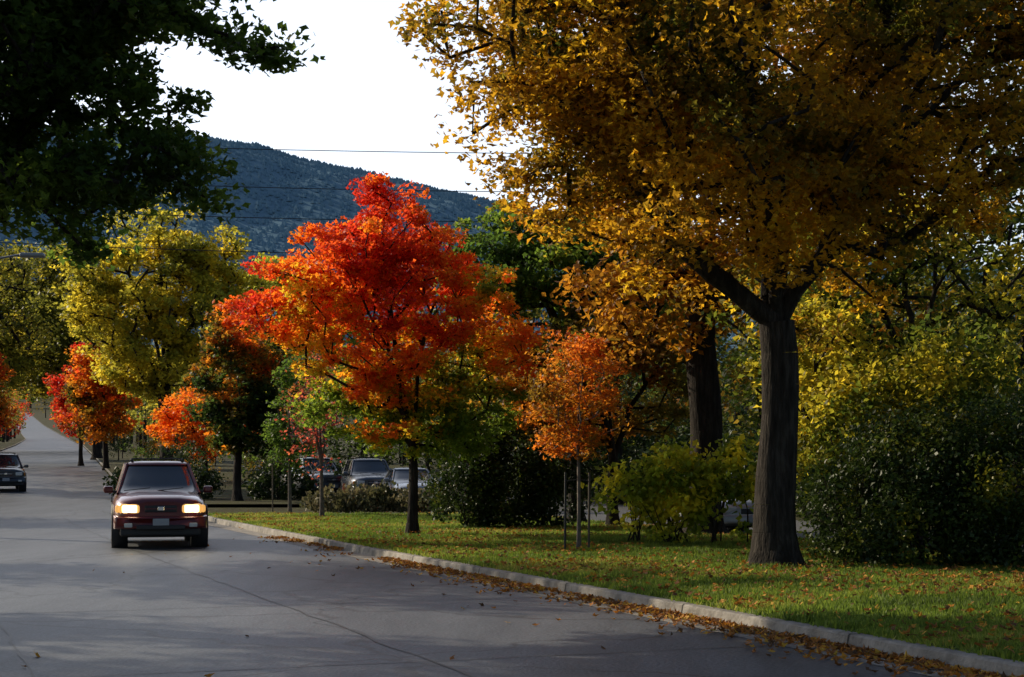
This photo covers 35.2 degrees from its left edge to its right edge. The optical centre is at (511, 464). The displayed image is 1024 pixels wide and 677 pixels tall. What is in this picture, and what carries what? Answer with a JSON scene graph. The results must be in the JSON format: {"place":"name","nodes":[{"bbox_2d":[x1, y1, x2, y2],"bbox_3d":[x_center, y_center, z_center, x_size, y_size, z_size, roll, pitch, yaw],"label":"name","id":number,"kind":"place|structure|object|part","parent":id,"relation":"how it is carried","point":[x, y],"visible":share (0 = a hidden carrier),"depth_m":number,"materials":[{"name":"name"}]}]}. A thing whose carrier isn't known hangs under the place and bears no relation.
{"place":"outdoors","nodes":[
{"label":"outdoors","id":0,"kind":"place"},
{"bbox_2d":[0,441,20,449],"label":"verge","id":1,"kind":"structure","parent":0,"point":[5,444],"depth_m":275.93,"materials":[{"name":"green plant"}]},
{"bbox_2d":[0,239,61,390],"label":"elm tree","id":2,"kind":"object","parent":1,"relation":"on","point":[12,359],"visible":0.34,"depth_m":137.77,"materials":[{"name":"green plant"}]},
{"bbox_2d":[0,239,66,395],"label":"elm tree","id":3,"kind":"object","parent":1,"relation":"on","point":[23,322],"visible":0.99,"depth_m":77.17,"materials":[{"name":"green plant"}]},
{"bbox_2d":[83,441,333,503],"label":"verge","id":4,"kind":"structure","parent":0,"point":[226,470],"depth_m":84.87,"materials":[{"name":"green plant"}]},
{"bbox_2d":[2,296,106,448],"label":"elm tree","id":5,"kind":"object","parent":4,"relation":"on","point":[40,389],"visible":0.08,"depth_m":203.68,"materials":[{"name":"green plant"}]},
{"bbox_2d":[0,240,130,459],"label":"elm tree","id":6,"kind":"object","parent":4,"relation":"on","point":[48,281],"visible":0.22,"depth_m":139.62,"materials":[{"name":"green plant"}]},
{"bbox_2d":[34,417,115,477],"bbox_3d":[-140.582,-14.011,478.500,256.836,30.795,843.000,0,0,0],"label":"verge kerb","id":7,"kind":"structure","parent":4,"relation":"on","point":[109,472],"depth_m":131.45,"materials":[{"name":"concrete"}]},
{"bbox_2d":[51,345,144,469],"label":"orange maple tree","id":8,"kind":"object","parent":4,"relation":"on","point":[97,402],"visible":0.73,"depth_m":104.05,"materials":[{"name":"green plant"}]},
{"bbox_2d":[49,192,275,460],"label":"cottonwood tree","id":9,"kind":"object","parent":4,"relation":"on","point":[209,277],"visible":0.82,"depth_m":98.27,"materials":[{"name":"yellow plant"}]},
{"bbox_2d":[0,429,338,489],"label":"shrub border","id":10,"kind":"object","parent":4,"relation":"on","point":[153,450],"visible":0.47,"depth_m":79.60,"materials":[{"name":"green plant"}]},
{"bbox_2d":[143,386,257,471],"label":"orange maple tree","id":11,"kind":"object","parent":4,"relation":"on","point":[178,424],"visible":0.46,"depth_m":81.01,"materials":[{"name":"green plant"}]},
{"bbox_2d":[102,458,319,499],"bbox_3d":[-12.548,0.523,63.145,10.361,1.846,4.891,0,0,33],"label":"juniper shrub","id":12,"kind":"object","parent":4,"relation":"on","point":[261,487],"visible":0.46,"depth_m":61.66,"materials":[{"name":"green plant"}]},
{"bbox_2d":[179,295,297,500],"bbox_3d":[-10.324,-2.395,60.073,4.404,7.835,4.112,0,0,-38],"label":"ash tree","id":13,"kind":"object","parent":4,"relation":"on","point":[230,408],"visible":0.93,"depth_m":59.42,"materials":[{"name":"green plant"}]},
{"bbox_2d":[280,456,342,494],"bbox_3d":[-7.995,0.540,65.988,2.120,1.794,4.666,0,0,-25],"label":"parked suv","id":14,"kind":"object","parent":4,"relation":"on","point":[329,477],"visible":0.23,"depth_m":64.93,"materials":[{"name":"grey paint"}]},
{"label":"windows","id":15,"kind":"part","parent":14,"relation":"part of","materials":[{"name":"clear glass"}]},
{"bbox_2d":[340,457,389,488],"bbox_3d":[-5.497,0.606,61.987,2.120,1.794,4.666,0,0,-12],"label":"parked suv","id":16,"kind":"object","parent":4,"relation":"on","point":[370,471],"visible":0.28,"depth_m":61.31,"materials":[{"name":"grey paint"}]},
{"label":"windows","id":17,"kind":"part","parent":16,"relation":"part of","materials":[{"name":"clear glass"}]},
{"bbox_2d":[0,412,931,676],"bbox_3d":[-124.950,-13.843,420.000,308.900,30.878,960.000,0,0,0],"label":"road","id":18,"kind":"structure","parent":0,"point":[170,607],"depth_m":16.74,"materials":[{"name":"grey asphalt"}]},
{"bbox_2d":[0,453,28,490],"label":"car","id":19,"kind":"object","parent":18,"relation":"on","point":[12,472],"visible":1,"depth_m":72.30,"materials":[{"name":"grey paint"}]},
{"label":"windows","id":20,"kind":"part","parent":19,"relation":"part of","materials":[{"name":"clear glass"}]},
{"bbox_2d":[0,253,44,258],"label":"street lamp","id":21,"kind":"object","parent":18,"relation":"on","point":[32,255],"visible":1,"depth_m":49.88,"materials":[{"name":"silver metal"}]},
{"bbox_2d":[103,458,212,547],"bbox_3d":[-7.177,0.767,32.687,2.120,1.794,4.666,0,0,-14],"label":"suv car","id":22,"kind":"object","parent":18,"relation":"on","point":[157,499],"visible":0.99,"depth_m":30.82,"materials":[{"name":"red paint"}]},
{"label":"windows","id":23,"kind":"part","parent":22,"relation":"part of","materials":[{"name":"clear glass"}]},
{"bbox_2d":[0,0,325,270],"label":"norway maple tree","id":24,"kind":"object","parent":18,"relation":"on","point":[57,55],"visible":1,"depth_m":18.03,"materials":[{"name":"green plant"}]},
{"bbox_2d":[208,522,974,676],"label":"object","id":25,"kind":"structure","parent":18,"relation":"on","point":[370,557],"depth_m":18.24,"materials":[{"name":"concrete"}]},
{"bbox_2d":[23,511,1023,676],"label":"fallen leaves","id":26,"kind":"object","parent":25,"relation":"on","point":[868,653],"visible":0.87,"depth_m":19.15,"materials":[{"name":"orange plant"}]},
{"bbox_2d":[0,365,1008,528],"bbox_3d":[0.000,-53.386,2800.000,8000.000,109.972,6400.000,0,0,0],"label":"ground","id":27,"kind":"structure","parent":0,"point":[38,415],"depth_m":142.83,"materials":[{"name":"green plant"}]},
{"bbox_2d":[0,352,20,436],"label":"crimson maple tree","id":28,"kind":"object","parent":27,"relation":"on","point":[4,403],"visible":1,"depth_m":73.86,"materials":[{"name":"red plant"}]},
{"bbox_2d":[42,341,101,465],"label":"crimson maple tree","id":29,"kind":"object","parent":27,"relation":"on","point":[57,382],"visible":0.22,"depth_m":117.67,"materials":[{"name":"red plant"}]},
{"bbox_2d":[198,252,370,467],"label":"cottonwood tree","id":30,"kind":"object","parent":27,"relation":"on","point":[278,284],"visible":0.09,"depth_m":110.89,"materials":[{"name":"green plant"}]},
{"bbox_2d":[19,349,668,407],"bbox_3d":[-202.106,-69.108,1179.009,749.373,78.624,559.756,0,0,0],"label":"hillside trees","id":31,"kind":"object","parent":27,"relation":"on","point":[33,399],"visible":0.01,"depth_m":1053.30,"materials":[{"name":"green plant"}]},
{"bbox_2d":[0,296,882,466],"bbox_3d":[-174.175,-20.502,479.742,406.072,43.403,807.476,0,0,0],"label":"distant trees","id":32,"kind":"object","parent":27,"relation":"on","point":[144,412],"visible":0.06,"depth_m":162.91,"materials":[{"name":"green plant"}]},
{"bbox_2d":[208,515,1023,675],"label":"kerb","id":33,"kind":"structure","parent":27,"relation":"on","point":[987,663],"depth_m":16.36,"materials":[{"name":"concrete"}]},
{"bbox_2d":[296,39,1023,528],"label":"background trees","id":34,"kind":"object","parent":27,"relation":"on","point":[726,405],"visible":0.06,"depth_m":62.89,"materials":[{"name":"green plant"}]},
{"bbox_2d":[550,394,1019,515],"bbox_3d":[9.607,-0.218,48.007,5.641,3.660,52.028,0,0,-18],"label":"dark hedge","id":35,"kind":"object","parent":27,"relation":"on","point":[677,440],"visible":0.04,"depth_m":59.06,"materials":[{"name":"green plant"}]},
{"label":"utility pole","id":36,"kind":"object","parent":27,"relation":"on","visible":0},
{"bbox_2d":[138,183,523,191],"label":"utility cable","id":37,"kind":"object","parent":36,"relation":"attached to","point":[353,189],"visible":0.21,"depth_m":79.79,"materials":[{"name":"black plastic"}]},
{"bbox_2d":[12,209,915,222],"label":"utility cable","id":38,"kind":"object","parent":36,"relation":"attached to","point":[277,218],"visible":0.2,"depth_m":79.79,"materials":[{"name":"black plastic"}]},
{"bbox_2d":[0,242,1021,256],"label":"utility cable","id":39,"kind":"object","parent":36,"relation":"attached to","point":[186,249],"visible":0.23,"depth_m":79.79,"materials":[{"name":"black plastic"}]},
{"bbox_2d":[51,143,996,153],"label":"utility cable","id":40,"kind":"object","parent":36,"relation":"attached to","point":[367,151],"visible":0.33,"depth_m":79.79,"materials":[{"name":"black plastic"}]},
{"bbox_2d":[0,127,1014,362],"bbox_3d":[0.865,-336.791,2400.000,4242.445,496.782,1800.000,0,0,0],"label":"mountain","id":41,"kind":"structure","parent":0,"point":[270,168],"depth_m":2350.56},
{"bbox_2d":[2,0,1023,268],"label":"sky","id":42,"kind":"structure","parent":0,"point":[369,93],"materials":[{"name":"white"}]},
{"bbox_2d":[208,511,1023,661],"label":"lawn","id":43,"kind":"structure","parent":0,"point":[728,601],"depth_m":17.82,"materials":[{"name":"green plant"}]},
{"bbox_2d":[272,464,287,511],"bbox_3d":[-6.885,0.780,47.900,0.470,1.600,0.040,0,0,0],"label":"tree stake","id":44,"kind":"object","parent":43,"relation":"on","point":[272,484],"visible":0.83,"depth_m":47.88,"materials":[{"name":"brown wood"}]},
{"bbox_2d":[259,349,317,512],"bbox_3d":[-6.604,-0.914,47.997,1.854,5.130,1.714,0,0,0],"label":"young elm tree","id":45,"kind":"object","parent":43,"relation":"on","point":[280,445],"visible":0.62,"depth_m":47.82,"materials":[{"name":"green plant"}]},
{"bbox_2d":[274,339,344,515],"bbox_3d":[-5.611,-1.073,44.979,2.077,5.409,2.023,0,0,0],"label":"young maple tree","id":46,"kind":"object","parent":43,"relation":"on","point":[319,446],"visible":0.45,"depth_m":44.94,"materials":[{"name":"green plant"}]},
{"bbox_2d":[227,171,557,533],"bbox_3d":[-2.474,-2.242,34.102,6.646,7.751,4.570,0,0,-34],"label":"red maple tree","id":47,"kind":"object","parent":43,"relation":"on","point":[376,276],"visible":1,"depth_m":33.44,"materials":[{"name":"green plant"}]},
{"bbox_2d":[300,479,508,512],"bbox_3d":[-3.456,1.018,51.318,6.729,1.120,2.627,0,0,12],"label":"ornamental grass bed","id":48,"kind":"object","parent":43,"relation":"on","point":[381,497],"visible":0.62,"depth_m":50.88,"materials":[{"name":"green plant"}]},
{"bbox_2d":[420,415,602,527],"bbox_3d":[0.002,0.204,37.545,4.328,2.808,2.856,0,0,0],"label":"lilac shrub","id":49,"kind":"object","parent":43,"relation":"on","point":[535,485],"visible":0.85,"depth_m":37.05,"materials":[{"name":"green plant"}]},
{"bbox_2d":[430,195,684,522],"bbox_3d":[1.254,-2.532,40.492,7.543,8.337,5.451,0,0,0],"label":"green ash tree","id":50,"kind":"object","parent":43,"relation":"on","point":[528,260],"visible":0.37,"depth_m":39.82,"materials":[{"name":"green plant"}]},
{"bbox_2d":[564,472,576,547],"bbox_3d":[1.008,0.855,27.778,0.241,1.450,0.041,0,0,-17],"label":"tree stake","id":51,"kind":"object","parent":43,"relation":"on","point":[565,486],"visible":0.83,"depth_m":27.73,"materials":[{"name":"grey wood"}]},
{"bbox_2d":[514,327,634,549],"bbox_3d":[1.052,-0.379,27.781,2.089,4.018,1.925,0,0,0],"label":"maple sapling","id":52,"kind":"object","parent":43,"relation":"on","point":[582,354],"visible":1,"depth_m":27.52,"materials":[{"name":"orange plant"}]},
{"bbox_2d":[465,302,689,524],"bbox_3d":[1.690,-1.168,38.288,6.307,5.608,4.928,0,0,0],"label":"amber maple tree","id":53,"kind":"object","parent":43,"relation":"on","point":[675,411],"visible":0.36,"depth_m":38.12,"materials":[{"name":"orange plant"}]},
{"bbox_2d":[580,472,590,546],"bbox_3d":[1.259,0.855,27.777,0.190,1.450,0.041,0,0,22],"label":"tree stake","id":54,"kind":"object","parent":43,"relation":"on","point":[589,476],"visible":0.83,"depth_m":27.73,"materials":[{"name":"brown wood"}]},
{"bbox_2d":[581,432,801,543],"bbox_3d":[3.328,0.502,30.076,4.154,2.218,1.665,0,0,0],"label":"dogwood shrub","id":55,"kind":"object","parent":43,"relation":"on","point":[654,494],"visible":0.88,"depth_m":29.92,"materials":[{"name":"green plant"}]},
{"bbox_2d":[388,0,1023,567],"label":"sugar maple tree","id":56,"kind":"object","parent":43,"relation":"on","point":[658,92],"visible":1,"depth_m":22.15,"materials":[{"name":"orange plant"}]},
{"bbox_2d":[496,0,990,534],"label":"maple tree","id":57,"kind":"object","parent":43,"relation":"on","point":[698,352],"visible":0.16,"depth_m":33.65,"materials":[{"name":"orange plant"}]},
{"bbox_2d":[733,296,894,548],"bbox_3d":[5.050,-0.628,26.884,2.475,4.518,2.523,0,0,-23],"label":"box elder tree","id":58,"kind":"object","parent":43,"relation":"on","point":[807,378],"visible":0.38,"depth_m":26.67,"materials":[{"name":"yellow plant"}]},
{"bbox_2d":[699,164,1023,546],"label":"box elder tree","id":59,"kind":"object","parent":43,"relation":"on","point":[969,299],"visible":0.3,"depth_m":28.80,"materials":[{"name":"yellow plant"}]},
{"bbox_2d":[795,359,1023,570],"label":"privet hedge","id":60,"kind":"object","parent":43,"relation":"on","point":[991,532],"visible":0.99,"depth_m":23.08,"materials":[{"name":"green plant"}]},
{"bbox_2d":[796,306,1023,554],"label":"golden shrub","id":61,"kind":"object","parent":43,"relation":"on","point":[853,399],"visible":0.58,"depth_m":25.02,"materials":[{"name":"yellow plant"}]},
{"bbox_2d":[243,465,1022,555],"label":"side road","id":62,"kind":"structure","parent":0,"point":[622,509],"depth_m":49.59,"materials":[{"name":"grey asphalt"}]},
{"bbox_2d":[382,468,441,501],"bbox_3d":[-3.600,0.843,57.502,2.050,1.470,4.776,0,0,-12],"label":"parked sedan","id":63,"kind":"object","parent":62,"relation":"on","point":[400,476],"visible":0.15,"depth_m":57.06,"materials":[{"name":"grey paint"}]},
{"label":"windows","id":64,"kind":"part","parent":63,"relation":"part of","materials":[{"name":"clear glass"}]},
{"bbox_2d":[664,476,753,530],"bbox_3d":[4.900,0.930,37.502,2.050,1.470,4.776,0,0,-10],"label":"parked sedan","id":65,"kind":"object","parent":62,"relation":"on","point":[730,521],"visible":0.14,"depth_m":35.20,"materials":[{"name":"grey paint"}]}
]}

